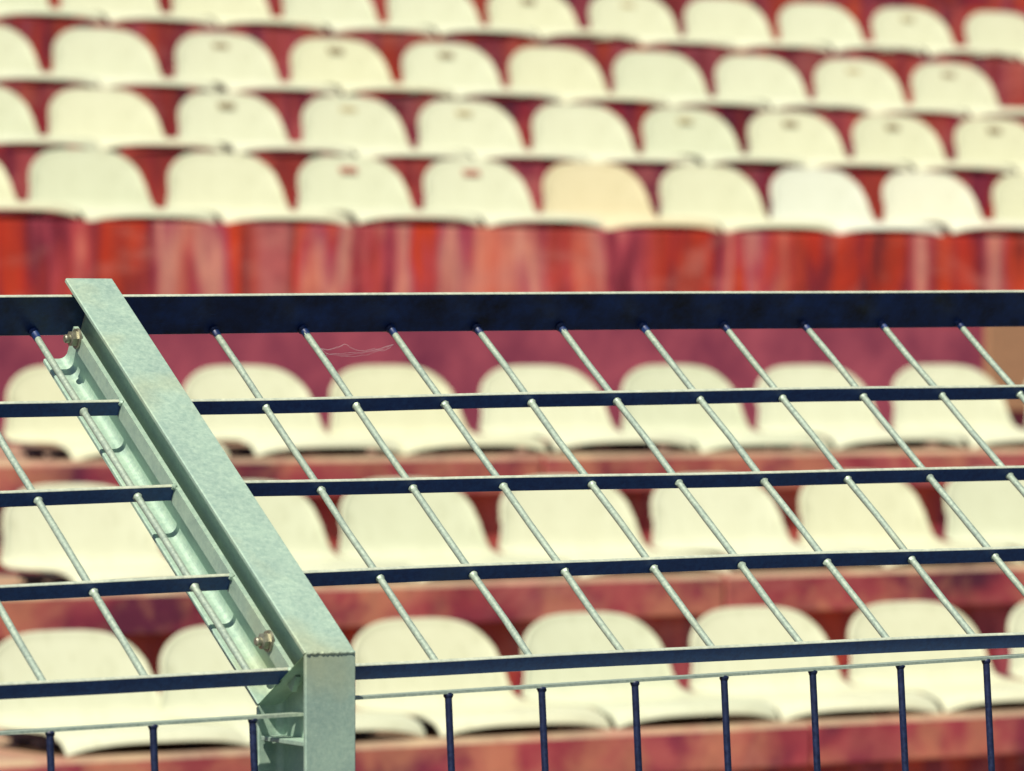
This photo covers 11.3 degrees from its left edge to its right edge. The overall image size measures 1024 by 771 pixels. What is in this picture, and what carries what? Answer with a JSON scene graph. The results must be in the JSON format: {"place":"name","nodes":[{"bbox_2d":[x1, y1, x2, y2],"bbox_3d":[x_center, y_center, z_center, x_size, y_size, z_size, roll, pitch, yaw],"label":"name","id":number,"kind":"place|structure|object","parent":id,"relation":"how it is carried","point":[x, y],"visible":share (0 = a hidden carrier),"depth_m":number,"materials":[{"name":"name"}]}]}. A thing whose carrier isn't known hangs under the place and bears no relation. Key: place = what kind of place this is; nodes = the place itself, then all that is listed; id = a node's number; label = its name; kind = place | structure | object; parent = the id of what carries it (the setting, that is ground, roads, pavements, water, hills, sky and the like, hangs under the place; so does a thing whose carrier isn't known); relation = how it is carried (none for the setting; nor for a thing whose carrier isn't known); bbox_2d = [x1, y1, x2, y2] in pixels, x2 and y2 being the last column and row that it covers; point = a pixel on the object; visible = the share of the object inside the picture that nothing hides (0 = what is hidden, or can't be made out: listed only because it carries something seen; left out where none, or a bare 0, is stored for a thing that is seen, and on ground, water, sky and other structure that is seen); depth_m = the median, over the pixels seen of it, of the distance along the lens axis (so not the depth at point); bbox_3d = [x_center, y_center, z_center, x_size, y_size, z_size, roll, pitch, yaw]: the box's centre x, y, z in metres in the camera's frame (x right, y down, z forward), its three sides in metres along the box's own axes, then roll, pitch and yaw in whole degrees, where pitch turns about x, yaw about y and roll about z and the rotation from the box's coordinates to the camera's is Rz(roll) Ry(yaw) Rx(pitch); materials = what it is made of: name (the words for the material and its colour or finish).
{"place":"outdoors","nodes":[
{"label":"outdoors","id":0,"kind":"place"},
{"bbox_2d":[0,442,1013,698],"bbox_3d":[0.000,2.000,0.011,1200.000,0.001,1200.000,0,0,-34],"label":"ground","id":1,"kind":"structure","parent":0,"point":[222,442],"depth_m":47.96,"materials":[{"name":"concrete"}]},
{"bbox_2d":[0,278,1023,770],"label":"metal fence","id":2,"kind":"object","parent":1,"relation":"on","point":[242,580],"visible":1,"depth_m":6.03,"materials":[{"name":"metal"}]},
{"bbox_2d":[321,344,393,356],"bbox_3d":[-0.191,-0.044,6.289,0.113,0.017,0.030,0,0,-29],"label":"cobweb","id":3,"kind":"object","parent":2,"relation":"hanging from","point":[352,352],"visible":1,"depth_m":6.29},
{"bbox_2d":[0,0,1023,770],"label":"grandstand","id":4,"kind":"object","parent":1,"relation":"on","point":[984,596],"visible":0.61,"depth_m":13.86,"materials":[{"name":"red paint"}]},
{"bbox_2d":[0,87,98,150],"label":"stadium seat","id":5,"kind":"object","parent":4,"relation":"on","point":[17,126],"visible":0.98,"depth_m":17.67,"materials":[{"name":"beige plastic"}]},
{"bbox_2d":[0,26,98,87],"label":"stadium seat","id":6,"kind":"object","parent":4,"relation":"on","point":[18,60],"visible":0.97,"depth_m":18.76,"materials":[{"name":"beige plastic"}]},
{"bbox_2d":[0,0,102,21],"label":"stadium seat","id":7,"kind":"object","parent":4,"relation":"on","point":[25,8],"visible":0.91,"depth_m":19.64,"materials":[{"name":"beige plastic"}]},
{"bbox_2d":[0,483,174,583],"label":"stadium seat","id":8,"kind":"object","parent":4,"relation":"on","point":[106,541],"visible":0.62,"depth_m":12.89,"materials":[{"name":"beige plastic"}]},
{"bbox_2d":[3,366,228,459],"bbox_3d":[-1.083,0.074,13.900,0.487,0.256,0.489,0,0,-34],"label":"stadium seat","id":9,"kind":"object","parent":4,"relation":"on","point":[69,436],"visible":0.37,"depth_m":13.97,"materials":[{"name":"beige plastic"}]},
{"bbox_2d":[0,630,249,756],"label":"stadium seat","id":10,"kind":"object","parent":4,"relation":"on","point":[66,654],"visible":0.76,"depth_m":11.67,"materials":[{"name":"beige plastic"}]},
{"bbox_2d":[52,28,216,91],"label":"stadium seat","id":11,"kind":"object","parent":4,"relation":"on","point":[109,58],"visible":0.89,"depth_m":18.97,"materials":[{"name":"beige plastic"}]},
{"bbox_2d":[48,88,223,154],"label":"stadium seat","id":12,"kind":"object","parent":4,"relation":"on","point":[113,120],"visible":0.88,"depth_m":17.88,"materials":[{"name":"beige plastic"}]},
{"bbox_2d":[60,0,215,26],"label":"stadium seat","id":13,"kind":"object","parent":4,"relation":"on","point":[118,11],"visible":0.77,"depth_m":20.04,"materials":[{"name":"beige plastic"}]},
{"bbox_2d":[171,0,324,30],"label":"stadium seat","id":14,"kind":"object","parent":4,"relation":"on","point":[231,13],"visible":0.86,"depth_m":20.35,"materials":[{"name":"beige plastic"}]},
{"bbox_2d":[174,33,338,95],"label":"stadium seat","id":15,"kind":"object","parent":4,"relation":"on","point":[222,62],"visible":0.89,"depth_m":19.26,"materials":[{"name":"beige plastic"}]},
{"bbox_2d":[178,92,351,157],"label":"stadium seat","id":16,"kind":"object","parent":4,"relation":"on","point":[239,123],"visible":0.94,"depth_m":18.17,"materials":[{"name":"beige plastic"}]},
{"bbox_2d":[158,626,424,744],"bbox_3d":[-0.525,0.680,11.803,0.487,0.248,0.494,0,0,-35],"label":"stadium seat","id":17,"kind":"object","parent":4,"relation":"on","point":[195,649],"visible":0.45,"depth_m":11.87,"materials":[{"name":"beige plastic"}]},
{"bbox_2d":[184,366,403,456],"bbox_3d":[-0.625,0.069,14.218,0.487,0.248,0.494,0,0,-36],"label":"stadium seat","id":18,"kind":"object","parent":4,"relation":"on","point":[259,435],"visible":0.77,"depth_m":14.33,"materials":[{"name":"beige plastic"}]},
{"bbox_2d":[255,496,405,570],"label":"stadium seat","id":19,"kind":"object","parent":4,"relation":"on","point":[296,523],"visible":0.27,"depth_m":13.26,"materials":[{"name":"beige plastic"}]},
{"bbox_2d":[283,0,434,35],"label":"stadium seat","id":20,"kind":"object","parent":4,"relation":"on","point":[342,15],"visible":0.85,"depth_m":20.67,"materials":[{"name":"beige plastic"}]},
{"bbox_2d":[290,38,451,97],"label":"stadium seat","id":21,"kind":"object","parent":4,"relation":"on","point":[345,67],"visible":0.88,"depth_m":19.55,"materials":[{"name":"beige plastic"}]},
{"bbox_2d":[302,96,472,160],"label":"stadium seat","id":22,"kind":"object","parent":4,"relation":"on","point":[365,127],"visible":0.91,"depth_m":18.46,"materials":[{"name":"beige plastic"}]},
{"bbox_2d":[329,365,546,454],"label":"stadium seat","id":23,"kind":"object","parent":4,"relation":"on","point":[417,432],"visible":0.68,"depth_m":14.60,"materials":[{"name":"beige plastic"}]},
{"bbox_2d":[338,492,574,576],"bbox_3d":[-0.164,0.369,13.321,0.487,0.252,0.491,0,0,-34],"label":"stadium seat","id":24,"kind":"object","parent":4,"relation":"on","point":[401,528],"visible":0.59,"depth_m":13.46,"materials":[{"name":"beige plastic"}]},
{"bbox_2d":[387,0,538,39],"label":"stadium seat","id":25,"kind":"object","parent":4,"relation":"on","point":[447,18],"visible":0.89,"depth_m":20.95,"materials":[{"name":"beige plastic"}]},
{"bbox_2d":[352,618,610,737],"bbox_3d":[-0.096,0.680,12.096,0.487,0.251,0.492,0,0,-35],"label":"stadium seat","id":26,"kind":"object","parent":4,"relation":"on","point":[393,640],"visible":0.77,"depth_m":12.21,"materials":[{"name":"beige plastic"}]},
{"bbox_2d":[402,43,560,102],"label":"stadium seat","id":27,"kind":"object","parent":4,"relation":"on","point":[461,72],"visible":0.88,"depth_m":19.83,"materials":[{"name":"beige plastic"}]},
{"bbox_2d":[417,100,586,163],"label":"stadium seat","id":28,"kind":"object","parent":4,"relation":"on","point":[476,130],"visible":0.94,"depth_m":18.74,"materials":[{"name":"beige plastic"}]},
{"bbox_2d":[0,219,1023,443],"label":"retaining wall","id":29,"kind":"structure","parent":4,"relation":"on","point":[43,257],"depth_m":17.16,"materials":[{"name":"red paint"}]},
{"bbox_2d":[0,165,77,219],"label":"stadium seat","id":30,"kind":"object","parent":29,"relation":"on","point":[8,200],"visible":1,"depth_m":16.28,"materials":[{"name":"beige plastic"}]},
{"bbox_2d":[28,149,215,222],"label":"stadium seat","id":31,"kind":"object","parent":29,"relation":"on","point":[93,185],"visible":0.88,"depth_m":16.75,"materials":[{"name":"beige plastic"}]},
{"bbox_2d":[166,152,350,224],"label":"stadium seat","id":32,"kind":"object","parent":29,"relation":"on","point":[229,188],"visible":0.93,"depth_m":17.04,"materials":[{"name":"beige plastic"}]},
{"bbox_2d":[297,156,480,226],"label":"stadium seat","id":33,"kind":"object","parent":29,"relation":"on","point":[364,191],"visible":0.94,"depth_m":17.32,"materials":[{"name":"beige plastic"}]},
{"bbox_2d":[423,159,603,228],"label":"stadium seat","id":34,"kind":"object","parent":29,"relation":"on","point":[489,194],"visible":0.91,"depth_m":17.61,"materials":[{"name":"beige plastic"}]},
{"bbox_2d":[543,162,719,231],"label":"stadium seat","id":35,"kind":"object","parent":29,"relation":"on","point":[611,196],"visible":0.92,"depth_m":17.89,"materials":[{"name":"plastic"}]},
{"bbox_2d":[659,165,834,233],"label":"stadium seat","id":36,"kind":"object","parent":29,"relation":"on","point":[725,199],"visible":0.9,"depth_m":18.17,"materials":[{"name":"beige plastic"}]},
{"bbox_2d":[770,168,942,234],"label":"stadium seat","id":37,"kind":"object","parent":29,"relation":"on","point":[837,200],"visible":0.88,"depth_m":18.45,"materials":[{"name":"white plastic"}]},
{"bbox_2d":[882,171,1023,236],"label":"stadium seat","id":38,"kind":"object","parent":29,"relation":"on","point":[946,204],"visible":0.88,"depth_m":18.74,"materials":[{"name":"white plastic"}]},
{"bbox_2d":[984,327,1023,410],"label":"tan board","id":39,"kind":"object","parent":29,"relation":"attached to","point":[1004,347],"visible":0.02,"depth_m":18.36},
{"bbox_2d":[992,174,1023,236],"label":"stadium seat","id":40,"kind":"object","parent":29,"relation":"on","point":[1008,196],"visible":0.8,"depth_m":18.98,"materials":[{"name":"beige plastic"}]},
{"bbox_2d":[488,0,637,42],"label":"stadium seat","id":41,"kind":"object","parent":4,"relation":"on","point":[547,20],"visible":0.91,"depth_m":21.24,"materials":[{"name":"beige plastic"}]},
{"bbox_2d":[479,365,693,452],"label":"stadium seat","id":42,"kind":"object","parent":4,"relation":"on","point":[588,428],"visible":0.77,"depth_m":14.88,"materials":[{"name":"beige plastic"}]},
{"bbox_2d":[509,47,666,106],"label":"stadium seat","id":43,"kind":"object","parent":4,"relation":"on","point":[568,76],"visible":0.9,"depth_m":20.12,"materials":[{"name":"beige plastic"}]},
{"bbox_2d":[498,489,730,576],"bbox_3d":[0.249,0.369,13.604,0.487,0.254,0.489,0,0,-34],"label":"stadium seat","id":44,"kind":"object","parent":4,"relation":"on","point":[576,524],"visible":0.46,"depth_m":13.75,"materials":[{"name":"beige plastic"}]},
{"bbox_2d":[532,104,697,166],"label":"stadium seat","id":45,"kind":"object","parent":4,"relation":"on","point":[590,133],"visible":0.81,"depth_m":19.02,"materials":[{"name":"beige plastic"}]},
{"bbox_2d":[521,612,777,728],"bbox_3d":[0.307,0.677,12.374,0.487,0.248,0.493,0,0,-36],"label":"stadium seat","id":46,"kind":"object","parent":4,"relation":"on","point":[583,632],"visible":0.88,"depth_m":12.48,"materials":[{"name":"beige plastic"}]},
{"bbox_2d":[589,0,735,48],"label":"stadium seat","id":47,"kind":"object","parent":4,"relation":"on","point":[647,22],"visible":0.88,"depth_m":21.55,"materials":[{"name":"beige plastic"}]},
{"bbox_2d":[613,51,768,109],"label":"stadium seat","id":48,"kind":"object","parent":4,"relation":"on","point":[672,80],"visible":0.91,"depth_m":20.40,"materials":[{"name":"beige plastic"}]},
{"bbox_2d":[642,108,807,169],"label":"stadium seat","id":49,"kind":"object","parent":4,"relation":"on","point":[700,137],"visible":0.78,"depth_m":19.30,"materials":[{"name":"beige plastic"}]},
{"bbox_2d":[621,365,831,451],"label":"stadium seat","id":50,"kind":"object","parent":4,"relation":"on","point":[698,426],"visible":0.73,"depth_m":15.17,"materials":[{"name":"beige plastic"}]},
{"bbox_2d":[684,0,830,52],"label":"stadium seat","id":51,"kind":"object","parent":4,"relation":"on","point":[738,24],"visible":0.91,"depth_m":21.83,"materials":[{"name":"beige plastic"}]},
{"bbox_2d":[651,487,869,569],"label":"stadium seat","id":52,"kind":"object","parent":4,"relation":"on","point":[745,520],"visible":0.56,"depth_m":14.04,"materials":[{"name":"beige plastic"}]},
{"bbox_2d":[715,55,869,113],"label":"stadium seat","id":53,"kind":"object","parent":4,"relation":"on","point":[773,84],"visible":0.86,"depth_m":20.68,"materials":[{"name":"beige plastic"}]},
{"bbox_2d":[689,606,939,720],"bbox_3d":[0.719,0.678,12.655,0.487,0.254,0.490,0,0,-34],"label":"stadium seat","id":54,"kind":"object","parent":4,"relation":"on","point":[786,696],"visible":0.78,"depth_m":12.77,"materials":[{"name":"beige plastic"}]},
{"bbox_2d":[748,111,910,172],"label":"stadium seat","id":55,"kind":"object","parent":4,"relation":"on","point":[811,141],"visible":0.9,"depth_m":19.59,"materials":[{"name":"beige plastic"}]},
{"bbox_2d":[778,3,923,55],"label":"stadium seat","id":56,"kind":"object","parent":4,"relation":"on","point":[833,29],"visible":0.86,"depth_m":22.11,"materials":[{"name":"beige plastic"}]},
{"bbox_2d":[757,365,963,448],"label":"stadium seat","id":57,"kind":"object","parent":4,"relation":"on","point":[848,424],"visible":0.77,"depth_m":15.46,"materials":[{"name":"beige plastic"}]},
{"bbox_2d":[814,59,966,116],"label":"stadium seat","id":58,"kind":"object","parent":4,"relation":"on","point":[874,87],"visible":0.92,"depth_m":20.96,"materials":[{"name":"beige plastic"}]},
{"bbox_2d":[799,483,1023,567],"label":"stadium seat","id":59,"kind":"object","parent":4,"relation":"on","point":[837,515],"visible":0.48,"depth_m":14.31,"materials":[{"name":"beige plastic"}]},
{"bbox_2d":[852,115,1013,174],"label":"stadium seat","id":60,"kind":"object","parent":4,"relation":"on","point":[913,144],"visible":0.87,"depth_m":19.86,"materials":[{"name":"beige plastic"}]},
{"bbox_2d":[848,601,1023,712],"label":"stadium seat","id":61,"kind":"object","parent":4,"relation":"on","point":[948,686],"visible":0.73,"depth_m":13.06,"materials":[{"name":"beige plastic"}]},
{"bbox_2d":[872,8,1015,59],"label":"stadium seat","id":62,"kind":"object","parent":4,"relation":"on","point":[927,33],"visible":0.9,"depth_m":22.40,"materials":[{"name":"beige plastic"}]},
{"bbox_2d":[892,365,1023,447],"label":"stadium seat","id":63,"kind":"object","parent":4,"relation":"on","point":[990,422],"visible":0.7,"depth_m":15.76,"materials":[{"name":"beige plastic"}]},
{"bbox_2d":[911,63,1023,118],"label":"stadium seat","id":64,"kind":"object","parent":4,"relation":"on","point":[968,91],"visible":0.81,"depth_m":21.26,"materials":[{"name":"beige plastic"}]},
{"bbox_2d":[944,480,1023,545],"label":"stadium seat","id":65,"kind":"object","parent":4,"relation":"on","point":[993,511],"visible":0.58,"depth_m":14.57,"materials":[{"name":"beige plastic"}]},
{"bbox_2d":[955,118,1023,175],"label":"stadium seat","id":66,"kind":"object","parent":4,"relation":"on","point":[994,141],"visible":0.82,"depth_m":20.16,"materials":[{"name":"beige plastic"}]},
{"bbox_2d":[965,12,1023,60],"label":"stadium seat","id":67,"kind":"object","parent":4,"relation":"on","point":[1001,30],"visible":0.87,"depth_m":22.70,"materials":[{"name":"beige plastic"}]},
{"bbox_2d":[1007,602,1023,679],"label":"stadium seat","id":68,"kind":"object","parent":4,"relation":"on","point":[1016,624],"visible":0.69,"depth_m":13.28,"materials":[{"name":"beige plastic"}]}
]}

